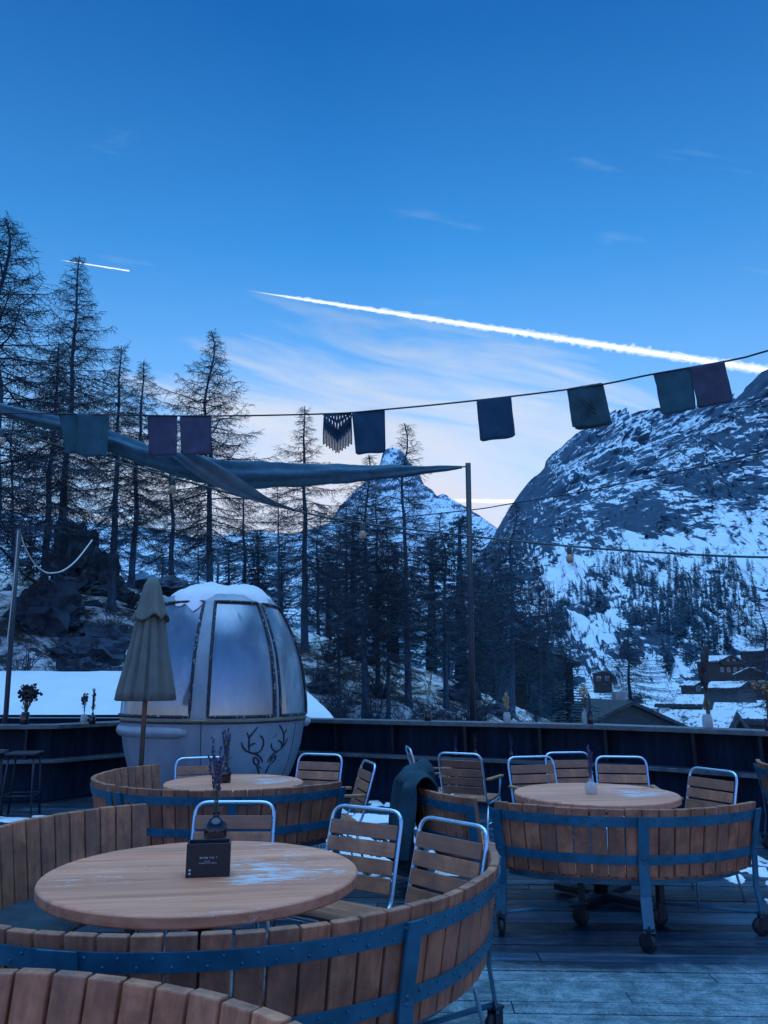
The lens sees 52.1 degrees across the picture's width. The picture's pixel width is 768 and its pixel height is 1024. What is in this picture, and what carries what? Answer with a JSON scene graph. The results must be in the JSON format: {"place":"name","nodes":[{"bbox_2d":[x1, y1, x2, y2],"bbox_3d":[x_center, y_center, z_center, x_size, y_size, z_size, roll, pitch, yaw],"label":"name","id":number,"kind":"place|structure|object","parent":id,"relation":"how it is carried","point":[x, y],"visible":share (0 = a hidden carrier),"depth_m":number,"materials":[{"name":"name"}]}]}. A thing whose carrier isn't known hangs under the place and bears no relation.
{"place":"outdoors","nodes":[
{"label":"outdoors","id":0,"kind":"place"},
{"bbox_2d":[0,511,426,667],"bbox_3d":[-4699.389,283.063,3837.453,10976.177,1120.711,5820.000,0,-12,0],"label":"mountain ridge","id":1,"kind":"structure","parent":0,"point":[146,574],"depth_m":3048.30,"materials":[{"name":"stone"}]},
{"bbox_2d":[0,569,553,722],"bbox_3d":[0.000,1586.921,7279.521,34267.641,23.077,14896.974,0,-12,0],"label":"ground","id":2,"kind":"structure","parent":0,"point":[90,614],"depth_m":24.83,"materials":[{"name":"snow"}]},
{"bbox_2d":[2,581,84,637],"bbox_3d":[-10.381,3.221,23.869,2.312,2.265,2.133,0,-12,0],"label":"boulder","id":3,"kind":"object","parent":2,"relation":"on","point":[54,612],"visible":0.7,"depth_m":23.43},
{"bbox_2d":[0,343,121,595],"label":"larch tree","id":4,"kind":"object","parent":2,"relation":"on","point":[43,578],"visible":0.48,"depth_m":24.48,"materials":[{"name":"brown plant"}]},
{"bbox_2d":[0,210,142,644],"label":"larch tree","id":5,"kind":"object","parent":2,"relation":"on","point":[24,401],"visible":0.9,"depth_m":23.29,"materials":[{"name":"brown plant"}]},
{"bbox_2d":[49,519,98,578],"bbox_3d":[-11.992,2.018,30.243,2.400,3.637,1.622,0,-12,0],"label":"boulder","id":6,"kind":"object","parent":2,"relation":"on","point":[86,556],"visible":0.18,"depth_m":29.68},
{"bbox_2d":[1,256,147,584],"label":"larch tree","id":7,"kind":"object","parent":2,"relation":"on","point":[76,322],"visible":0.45,"depth_m":28.50,"materials":[{"name":"brown plant"}]},
{"bbox_2d":[57,635,129,665],"bbox_3d":[-8.274,4.031,22.278,2.123,1.062,1.456,0,-12,0],"label":"rock","id":8,"kind":"object","parent":2,"relation":"on","point":[116,649],"visible":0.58,"depth_m":21.96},
{"bbox_2d":[85,623,131,642],"bbox_3d":[-8.322,3.870,23.673,2.083,1.019,1.546,0,-12,0],"label":"rock","id":9,"kind":"object","parent":2,"relation":"on","point":[119,632],"visible":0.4,"depth_m":23.24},
{"bbox_2d":[50,345,184,611],"bbox_3d":[-9.032,-1.106,26.795,4.815,9.879,4.110,4,-14,-26],"label":"larch tree","id":10,"kind":"object","parent":2,"relation":"on","point":[112,556],"visible":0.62,"depth_m":26.68,"materials":[{"name":"brown plant"}]},
{"bbox_2d":[70,359,205,588],"bbox_3d":[-10.790,-1.426,33.909,5.265,10.986,6.726,-6,-14,25],"label":"larch tree","id":11,"kind":"object","parent":2,"relation":"on","point":[135,550],"visible":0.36,"depth_m":34.02,"materials":[{"name":"brown plant"}]},
{"bbox_2d":[125,575,200,596],"bbox_3d":[-9.925,3.858,35.935,5.167,1.979,4.475,11,-16,-40],"label":"boulder","id":12,"kind":"object","parent":2,"relation":"on","point":[171,585],"visible":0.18,"depth_m":34.73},
{"bbox_2d":[0,671,332,717],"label":"snow bank","id":13,"kind":"structure","parent":2,"relation":"on","point":[63,692],"depth_m":14.37,"materials":[{"name":"snow"}]},
{"bbox_2d":[121,437,221,582],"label":"larch tree","id":14,"kind":"object","parent":2,"relation":"on","point":[170,546],"visible":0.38,"depth_m":44.51,"materials":[{"name":"brown plant"}]},
{"bbox_2d":[118,328,296,582],"bbox_3d":[-6.344,-1.489,28.346,6.021,11.497,7.532,8,-16,-41],"label":"larch tree","id":15,"kind":"object","parent":2,"relation":"on","point":[209,549],"visible":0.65,"depth_m":28.70,"materials":[{"name":"brown plant"}]},
{"bbox_2d":[201,496,289,592],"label":"larch tree","id":16,"kind":"object","parent":2,"relation":"on","point":[234,571],"visible":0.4,"depth_m":46.31,"materials":[{"name":"brown plant"}]},
{"bbox_2d":[240,529,293,625],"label":"spruce tree","id":17,"kind":"object","parent":2,"relation":"on","point":[257,576],"visible":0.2,"depth_m":45.25,"materials":[{"name":"green plant"}]},
{"bbox_2d":[249,488,301,607],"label":"larch tree","id":18,"kind":"object","parent":2,"relation":"on","point":[279,599],"visible":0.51,"depth_m":40.36,"materials":[{"name":"brown plant"}]},
{"bbox_2d":[246,406,372,649],"bbox_3d":[-2.658,0.672,27.420,4.754,9.266,4.058,3,-13,-21],"label":"larch tree","id":19,"kind":"object","parent":2,"relation":"on","point":[303,604],"visible":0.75,"depth_m":27.31,"materials":[{"name":"brown plant"}]},
{"bbox_2d":[309,529,360,691],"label":"larch tree","id":20,"kind":"object","parent":2,"relation":"on","point":[338,614],"visible":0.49,"depth_m":23.86,"materials":[{"name":"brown plant"}]},
{"bbox_2d":[340,496,415,689],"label":"larch tree","id":21,"kind":"object","parent":2,"relation":"on","point":[369,640],"visible":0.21,"depth_m":25.00,"materials":[{"name":"brown plant"}]},
{"bbox_2d":[0,350,767,416],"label":"pennant line","id":22,"kind":"object","parent":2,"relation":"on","point":[390,408],"visible":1,"depth_m":8.92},
{"bbox_2d":[59,412,76,453],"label":"pennant","id":23,"kind":"object","parent":22,"relation":"hanging from","point":[68,423],"visible":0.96,"depth_m":10.24,"materials":[{"name":"teal fabric"}]},
{"bbox_2d":[76,414,108,456],"bbox_3d":[-3.759,-0.990,10.112,0.494,0.611,0.051,-3,-13,14],"label":"pennant","id":24,"kind":"object","parent":22,"relation":"hanging from","point":[92,435],"visible":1,"depth_m":10.11,"materials":[{"name":"teal fabric"}]},
{"bbox_2d":[147,416,176,455],"bbox_3d":[-2.792,-0.965,9.872,0.446,0.561,0.042,-4,-13,17],"label":"pennant","id":25,"kind":"object","parent":22,"relation":"hanging from","point":[162,435],"visible":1,"depth_m":9.87,"materials":[{"name":"fabric"}]},
{"bbox_2d":[180,416,211,454],"bbox_3d":[-2.340,-0.953,9.732,0.443,0.534,0.040,-4,-13,16],"label":"pennant","id":26,"kind":"object","parent":22,"relation":"hanging from","point":[195,434],"visible":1,"depth_m":9.73,"materials":[{"name":"fabric"}]},
{"bbox_2d":[323,413,351,452],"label":"macrame pennant","id":27,"kind":"object","parent":22,"relation":"hanging from","point":[337,433],"visible":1,"depth_m":9.14,"materials":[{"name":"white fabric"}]},
{"bbox_2d":[352,410,385,454],"bbox_3d":[-0.176,-0.914,8.992,0.412,0.520,0.050,-5,-13,21],"label":"pennant","id":28,"kind":"object","parent":22,"relation":"hanging from","point":[369,431],"visible":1,"depth_m":8.98,"materials":[{"name":"blue fabric"}]},
{"bbox_2d":[477,396,514,440],"bbox_3d":[1.214,-1.012,8.536,0.416,0.475,0.040,-4,-13,20],"label":"pennant","id":29,"kind":"object","parent":22,"relation":"hanging from","point":[495,419],"visible":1,"depth_m":8.52,"materials":[{"name":"blue fabric"}]},
{"bbox_2d":[567,383,610,427],"bbox_3d":[2.119,-1.105,8.132,0.423,0.448,0.084,-4,-13,16],"label":"pennant","id":30,"kind":"object","parent":22,"relation":"hanging from","point":[588,406],"visible":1,"depth_m":8.13,"materials":[{"name":"teal fabric"}]},
{"bbox_2d":[653,369,695,414],"bbox_3d":[2.877,-1.191,7.775,0.370,0.444,0.054,-6,-14,27],"label":"pennant","id":31,"kind":"object","parent":22,"relation":"hanging from","point":[675,391],"visible":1,"depth_m":7.77,"materials":[{"name":"teal fabric"}]},
{"bbox_2d":[690,360,732,407],"bbox_3d":[3.169,-1.236,7.607,0.356,0.435,0.043,-6,-14,25],"label":"pennant","id":32,"kind":"object","parent":22,"relation":"hanging from","point":[711,383],"visible":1,"depth_m":7.60,"materials":[{"name":"fabric"}]},
{"bbox_2d":[4,429,767,557],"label":"lamp cable","id":33,"kind":"object","parent":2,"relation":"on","point":[585,547],"visible":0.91,"depth_m":10.89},
{"bbox_2d":[348,514,426,718],"bbox_3d":[0.056,3.145,22.266,2.302,6.471,2.206,-5,-13,23],"label":"larch tree","id":34,"kind":"object","parent":2,"relation":"on","point":[388,696],"visible":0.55,"depth_m":22.30,"materials":[{"name":"brown plant"}]},
{"bbox_2d":[297,454,495,718],"bbox_3d":[-0.077,2.283,21.764,5.975,8.257,4.777,1,-12,-2],"label":"larch tree","id":35,"kind":"object","parent":2,"relation":"on","point":[365,630],"visible":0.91,"depth_m":21.68,"materials":[{"name":"green plant"}]},
{"bbox_2d":[346,423,456,708],"bbox_3d":[0.674,1.744,24.343,3.652,9.332,3.499,2,-13,-13],"label":"larch tree","id":36,"kind":"object","parent":2,"relation":"on","point":[408,688],"visible":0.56,"depth_m":24.31,"materials":[{"name":"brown plant"}]},
{"bbox_2d":[382,536,500,673],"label":"pine tree","id":37,"kind":"object","parent":2,"relation":"on","point":[428,653],"visible":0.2,"depth_m":46.56,"materials":[{"name":"green plant"}]},
{"bbox_2d":[411,512,491,710],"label":"larch tree","id":38,"kind":"object","parent":2,"relation":"on","point":[445,645],"visible":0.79,"depth_m":24.81,"materials":[{"name":"brown plant"}]},
{"bbox_2d":[390,514,536,682],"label":"pine tree","id":39,"kind":"object","parent":2,"relation":"on","point":[460,524],"visible":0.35,"depth_m":43.52,"materials":[{"name":"green plant"}]},
{"bbox_2d":[430,547,510,689],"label":"larch tree","id":40,"kind":"object","parent":2,"relation":"on","point":[466,646],"visible":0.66,"depth_m":26.64,"materials":[{"name":"brown plant"}]},
{"bbox_2d":[474,608,522,700],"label":"pine tree","id":41,"kind":"object","parent":2,"relation":"on","point":[495,682],"visible":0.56,"depth_m":41.18,"materials":[{"name":"green plant"}]},
{"bbox_2d":[461,503,559,714],"bbox_3d":[5.175,4.109,32.042,4.262,9.217,4.084,8,-13,-24],"label":"larch tree","id":42,"kind":"object","parent":2,"relation":"on","point":[512,660],"visible":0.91,"depth_m":31.82,"materials":[{"name":"brown plant"}]},
{"bbox_2d":[467,547,558,703],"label":"larch tree","id":43,"kind":"object","parent":2,"relation":"on","point":[501,550],"visible":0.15,"depth_m":57.51,"materials":[{"name":"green plant"}]},
{"bbox_2d":[467,639,581,715],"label":"tree","id":44,"kind":"object","parent":2,"relation":"on","point":[518,693],"visible":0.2,"depth_m":69.09,"materials":[{"name":"plant"}]},
{"bbox_2d":[515,629,547,712],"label":"pine tree","id":45,"kind":"object","parent":2,"relation":"on","point":[528,677],"visible":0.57,"depth_m":50.78,"materials":[{"name":"green plant"}]},
{"bbox_2d":[515,555,567,717],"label":"larch tree","id":46,"kind":"object","parent":2,"relation":"on","point":[541,674],"visible":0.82,"depth_m":43.45,"materials":[{"name":"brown plant"}]},
{"bbox_2d":[515,589,594,714],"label":"larch tree","id":47,"kind":"object","parent":2,"relation":"on","point":[549,648],"visible":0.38,"depth_m":64.68,"materials":[{"name":"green plant"}]},
{"bbox_2d":[538,644,609,723],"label":"spruce tree","id":48,"kind":"object","parent":2,"relation":"on","point":[570,714],"visible":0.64,"depth_m":42.70,"materials":[{"name":"green plant"}]},
{"bbox_2d":[546,692,686,725],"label":"chalet","id":49,"kind":"object","parent":2,"relation":"on","point":[619,708],"visible":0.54,"depth_m":45.08,"materials":[{"name":"paint"}]},
{"bbox_2d":[582,630,685,710],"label":"larch tree","id":50,"kind":"object","parent":2,"relation":"on","point":[629,693],"visible":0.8,"depth_m":53.63,"materials":[{"name":"brown plant"}]},
{"bbox_2d":[654,693,707,709],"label":"chalet","id":51,"kind":"object","parent":2,"relation":"on","point":[690,701],"visible":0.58,"depth_m":114.59,"materials":[{"name":"paint"}]},
{"bbox_2d":[652,708,749,728],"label":"chalet","id":52,"kind":"object","parent":2,"relation":"on","point":[724,718],"visible":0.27,"depth_m":53.84,"materials":[{"name":"paint"}]},
{"bbox_2d":[700,681,759,709],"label":"chalet","id":53,"kind":"object","parent":2,"relation":"on","point":[721,691],"visible":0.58,"depth_m":158.42,"materials":[{"name":"paint"}]},
{"bbox_2d":[712,702,766,728],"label":"chalet","id":54,"kind":"object","parent":2,"relation":"on","point":[754,718],"visible":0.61,"depth_m":89.93,"materials":[{"name":"paint"}]},
{"bbox_2d":[730,597,767,718],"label":"larch tree","id":55,"kind":"object","parent":2,"relation":"on","point":[765,663],"visible":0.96,"depth_m":59.08,"materials":[{"name":"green plant"}]},
{"bbox_2d":[0,795,767,1023],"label":"deck floor","id":56,"kind":"structure","parent":0,"point":[559,965],"depth_m":4.56,"materials":[{"name":"wood"}]},
{"bbox_2d":[0,750,44,817],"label":"bar stool","id":57,"kind":"object","parent":56,"relation":"on","point":[34,753],"visible":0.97,"depth_m":9.31,"materials":[{"name":"metal"}]},
{"bbox_2d":[0,924,64,969],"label":"curved bench","id":58,"kind":"object","parent":56,"relation":"on","point":[20,948],"visible":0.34,"depth_m":2.41,"materials":[{"name":"blue paint"}]},
{"bbox_2d":[0,715,119,723],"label":"back fence","id":59,"kind":"object","parent":56,"relation":"on","point":[40,719],"depth_m":12.44,"materials":[{"name":"brown wood"}]},
{"bbox_2d":[0,803,146,935],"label":"curved bench","id":60,"kind":"object","parent":56,"relation":"on","point":[33,850],"visible":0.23,"depth_m":4.40,"materials":[{"name":"blue paint"}]},
{"bbox_2d":[0,897,78,933],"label":"seat pad","id":61,"kind":"object","parent":60,"relation":"on","point":[29,914],"visible":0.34,"depth_m":3.69,"materials":[{"name":"grey fabric"}]},
{"bbox_2d":[90,764,160,807],"bbox_3d":[-2.062,2.601,6.562,0.783,0.802,1.667,0,-12,0],"label":"curved bench","id":62,"kind":"object","parent":56,"relation":"on","point":[104,785],"visible":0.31,"depth_m":6.95,"materials":[{"name":"blue paint"}]},
{"bbox_2d":[114,577,175,765],"bbox_3d":[-2.484,1.998,8.162,0.615,2.662,0.600,0,-12,0],"label":"parasol","id":63,"kind":"object","parent":56,"relation":"on","point":[146,675],"visible":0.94,"depth_m":8.14,"materials":[{"name":"fabric"}]},
{"bbox_2d":[0,968,301,1023],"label":"curved bench","id":64,"kind":"object","parent":56,"relation":"on","point":[39,996],"visible":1,"depth_m":1.96,"materials":[{"name":"blue paint"}]},
{"bbox_2d":[34,841,357,988],"bbox_3d":[-0.787,1.915,3.339,1.344,0.726,1.344,0,-12,0],"label":"round table","id":65,"kind":"object","parent":56,"relation":"on","point":[147,888],"visible":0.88,"depth_m":3.14,"materials":[{"name":"wood"}]},
{"bbox_2d":[185,838,230,877],"bbox_3d":[-0.749,1.479,3.359,0.182,0.132,0.106,2,-12,-9],"label":"menu box","id":66,"kind":"object","parent":65,"relation":"on","point":[208,857],"visible":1,"depth_m":3.31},
{"bbox_2d":[204,737,226,838],"bbox_3d":[-0.875,1.440,4.089,0.128,0.519,0.138,-2,-12,9],"label":"flower vase","id":67,"kind":"object","parent":65,"relation":"on","point":[215,827],"visible":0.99,"depth_m":4.07,"materials":[{"name":"purple glass"}]},
{"bbox_2d":[116,564,310,814],"bbox_3d":[-2.098,2.194,9.962,2.323,3.057,2.285,0,-12,0],"label":"gondola cabin","id":68,"kind":"object","parent":56,"relation":"on","point":[236,662],"visible":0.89,"depth_m":9.11,"materials":[{"name":"metal"}]},
{"bbox_2d":[118,600,205,718],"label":"window","id":69,"kind":"structure","parent":68,"relation":"in","point":[183,626],"depth_m":9.08,"materials":[{"name":"glass"}]},
{"bbox_2d":[206,600,276,718],"bbox_3d":[-1.684,1.711,9.227,0.837,1.370,0.488,6,-14,-27],"label":"window","id":70,"kind":"structure","parent":68,"relation":"in","point":[241,684],"depth_m":9.12,"materials":[{"name":"glass"}]},
{"bbox_2d":[260,603,307,716],"bbox_3d":[-1.249,1.837,9.812,0.449,1.371,0.888,-3,-13,15],"label":"window","id":71,"kind":"structure","parent":68,"relation":"in","point":[290,669],"depth_m":9.70,"materials":[{"name":"glass"}]},
{"bbox_2d":[163,800,275,983],"bbox_3d":[-0.840,2.014,4.081,0.491,0.903,0.560,0,-12,0],"label":"tube chair","id":72,"kind":"object","parent":56,"relation":"on","point":[245,821],"visible":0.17,"depth_m":4.37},
{"bbox_2d":[114,781,345,852],"bbox_3d":[-1.143,2.456,5.891,1.696,0.801,0.838,0,-12,0],"label":"curved bench","id":73,"kind":"object","parent":56,"relation":"on","point":[303,815],"visible":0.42,"depth_m":5.67,"materials":[{"name":"blue paint"}]},
{"bbox_2d":[163,774,302,796],"bbox_3d":[-1.237,2.582,6.408,1.136,0.726,1.136,4,-13,-20],"label":"round table","id":74,"kind":"object","parent":56,"relation":"on","point":[247,781],"visible":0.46,"depth_m":6.43,"materials":[{"name":"wood"}]},
{"bbox_2d":[55,846,503,1023],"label":"curved bench","id":75,"kind":"object","parent":56,"relation":"on","point":[422,961],"visible":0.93,"depth_m":2.52,"materials":[{"name":"blue paint"}]},
{"bbox_2d":[295,753,342,853],"bbox_3d":[-0.687,2.661,7.056,0.491,0.903,0.560,-4,-13,20],"label":"tube chair","id":76,"kind":"object","parent":56,"relation":"on","point":[322,775],"visible":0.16,"depth_m":7.31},
{"bbox_2d":[263,804,402,998],"bbox_3d":[-0.234,1.977,3.912,0.491,0.903,0.560,-8,-15,32],"label":"tube chair","id":77,"kind":"object","parent":56,"relation":"on","point":[339,909],"visible":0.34,"depth_m":4.05,"materials":[{"name":"wood"}]},
{"bbox_2d":[313,759,375,875],"bbox_3d":[-0.384,2.544,6.519,0.560,0.903,0.532,3,-13,-15],"label":"tube chair","id":78,"kind":"object","parent":56,"relation":"on","point":[359,795],"visible":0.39,"depth_m":6.51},
{"bbox_2d":[326,800,416,858],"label":"snow","id":79,"kind":"structure","parent":56,"relation":"on","point":[372,818],"depth_m":8.98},
{"bbox_2d":[404,816,488,1023],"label":"tube chair","id":80,"kind":"object","parent":56,"relation":"on","point":[447,864],"visible":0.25,"depth_m":3.73,"materials":[{"name":"wood"}]},
{"bbox_2d":[415,781,495,874],"bbox_3d":[0.557,2.432,5.781,0.675,0.801,1.415,3,-13,-13],"label":"curved bench","id":81,"kind":"object","parent":56,"relation":"on","point":[443,805],"visible":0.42,"depth_m":5.37,"materials":[{"name":"blue paint"}]},
{"bbox_2d":[387,758,438,876],"bbox_3d":[0.222,2.397,6.027,0.415,0.876,1.173,0,-12,0],"label":"blanket","id":82,"kind":"object","parent":81,"relation":"on","point":[406,781],"visible":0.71,"depth_m":5.68,"materials":[{"name":"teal fabric"}]},
{"bbox_2d":[438,752,503,834],"bbox_3d":[0.843,2.785,7.626,0.532,0.903,0.560,-6,-14,27],"label":"tube chair","id":83,"kind":"object","parent":56,"relation":"on","point":[480,794],"visible":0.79,"depth_m":7.51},
{"bbox_2d":[507,755,573,837],"bbox_3d":[1.397,2.604,6.794,0.532,0.903,0.560,3,-13,-15],"label":"tube chair","id":84,"kind":"object","parent":56,"relation":"on","point":[534,778],"visible":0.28,"depth_m":7.05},
{"bbox_2d":[545,751,593,783],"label":"tube chair","id":85,"kind":"object","parent":56,"relation":"on","point":[571,764],"visible":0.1,"depth_m":7.49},
{"bbox_2d":[514,783,681,907],"bbox_3d":[1.573,2.442,5.763,1.200,0.726,1.200,0,-12,0],"label":"round table","id":86,"kind":"object","parent":56,"relation":"on","point":[609,796],"visible":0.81,"depth_m":5.64,"materials":[{"name":"wood"}]},
{"bbox_2d":[595,756,659,851],"bbox_3d":[2.113,2.602,6.787,0.532,0.903,0.560,-2,-12,8],"label":"tube chair","id":87,"kind":"object","parent":56,"relation":"on","point":[614,778],"visible":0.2,"depth_m":7.06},
{"bbox_2d":[490,801,767,953],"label":"curved bench","id":88,"kind":"object","parent":56,"relation":"on","point":[660,849],"visible":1,"depth_m":4.82,"materials":[{"name":"blue paint"}]},
{"bbox_2d":[681,767,745,910],"bbox_3d":[2.315,2.405,5.878,0.560,0.903,0.532,6,-14,-26],"label":"tube chair","id":89,"kind":"object","parent":56,"relation":"on","point":[719,796],"visible":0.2,"depth_m":6.01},
{"bbox_2d":[753,759,767,848],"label":"curved bench","id":90,"kind":"object","parent":56,"relation":"on","point":[761,768],"visible":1,"depth_m":7.46,"materials":[{"name":"blue paint"}]},
{"bbox_2d":[0,0,767,536],"label":"sky","id":91,"kind":"structure","parent":0,"point":[369,204],"materials":[{"name":"blue"}]},
{"bbox_2d":[329,447,496,617],"bbox_3d":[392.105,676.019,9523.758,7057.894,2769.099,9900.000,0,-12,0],"label":"mountain peak","id":92,"kind":"structure","parent":0,"point":[446,502],"depth_m":8589.74,"materials":[{"name":"snow"}]},
{"bbox_2d":[420,393,767,708],"bbox_3d":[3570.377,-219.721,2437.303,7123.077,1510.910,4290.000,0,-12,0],"label":"mountain slope","id":93,"kind":"structure","parent":0,"point":[653,514],"depth_m":988.89,"materials":[{"name":"snow"}]},
{"bbox_2d":[563,580,608,617],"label":"forest","id":94,"kind":"object","parent":93,"relation":"on","point":[594,601],"visible":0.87,"depth_m":595.67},
{"bbox_2d":[592,548,648,588],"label":"forest","id":95,"kind":"object","parent":93,"relation":"on","point":[628,580],"visible":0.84,"depth_m":666.70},
{"bbox_2d":[603,577,754,649],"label":"forest","id":96,"kind":"object","parent":93,"relation":"on","point":[667,620],"visible":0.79,"depth_m":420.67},
{"bbox_2d":[649,546,754,615],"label":"forest","id":97,"kind":"object","parent":93,"relation":"on","point":[716,587],"visible":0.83,"depth_m":544.45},
{"bbox_2d":[694,655,745,681],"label":"chalet","id":98,"kind":"object","parent":93,"relation":"on","point":[723,667],"visible":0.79,"depth_m":226.59,"materials":[{"name":"paint"}]},
{"bbox_2d":[719,578,761,635],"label":"forest","id":99,"kind":"object","parent":93,"relation":"on","point":[753,592],"visible":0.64,"depth_m":413.50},
{"bbox_2d":[548,369,767,567],"bbox_3d":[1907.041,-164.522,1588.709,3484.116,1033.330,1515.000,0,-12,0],"label":"mountain slope","id":100,"kind":"structure","parent":0,"point":[738,427],"depth_m":1477.07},
{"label":"deck subfloor","id":101,"kind":"structure","parent":0,"visible":0},
{"bbox_2d":[2,529,20,723],"bbox_3d":[-5.474,2.363,11.357,0.192,4.313,0.068,0,-12,0],"label":"rope pole","id":102,"kind":"object","parent":101,"relation":"on","point":[9,667],"visible":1,"depth_m":11.45,"materials":[{"name":"metal"}]},
{"bbox_2d":[0,721,127,801],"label":"bar counter","id":103,"kind":"object","parent":101,"relation":"on","point":[76,757],"visible":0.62,"depth_m":10.71,"materials":[{"name":"brown wood"}]},
{"bbox_2d":[17,683,42,724],"bbox_3d":[-4.814,2.599,10.652,0.342,0.547,0.234,-5,-13,20],"label":"flower vase","id":104,"kind":"object","parent":103,"relation":"on","point":[28,693],"visible":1,"depth_m":10.62,"materials":[{"name":"brown glass"}]},
{"bbox_2d":[462,463,475,720],"bbox_3d":[1.298,2.225,11.694,0.132,6.120,0.084,0,-12,0],"label":"sail mast","id":105,"kind":"object","parent":101,"relation":"on","point":[467,466],"visible":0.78,"depth_m":11.87,"materials":[{"name":"metal"}]},
{"bbox_2d":[0,403,461,511],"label":"furled sail","id":106,"kind":"object","parent":105,"relation":"hanging from","point":[244,479],"visible":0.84,"depth_m":10.73,"materials":[{"name":"fabric"}]},
{"bbox_2d":[256,451,767,522],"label":"stay cable","id":107,"kind":"object","parent":105,"relation":"attached to","point":[529,500],"visible":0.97,"depth_m":12.01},
{"bbox_2d":[288,718,767,830],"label":"parapet","id":108,"kind":"structure","parent":101,"relation":"on","point":[672,756],"depth_m":9.99,"materials":[{"name":"brown wood"}]},
{"bbox_2d":[698,646,712,727],"bbox_3d":[3.642,1.983,8.908,0.113,0.909,0.139,10,-16,-39],"label":"flower vase","id":109,"kind":"object","parent":108,"relation":"on","point":[707,719],"visible":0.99,"depth_m":8.91,"materials":[{"name":"white glass"}]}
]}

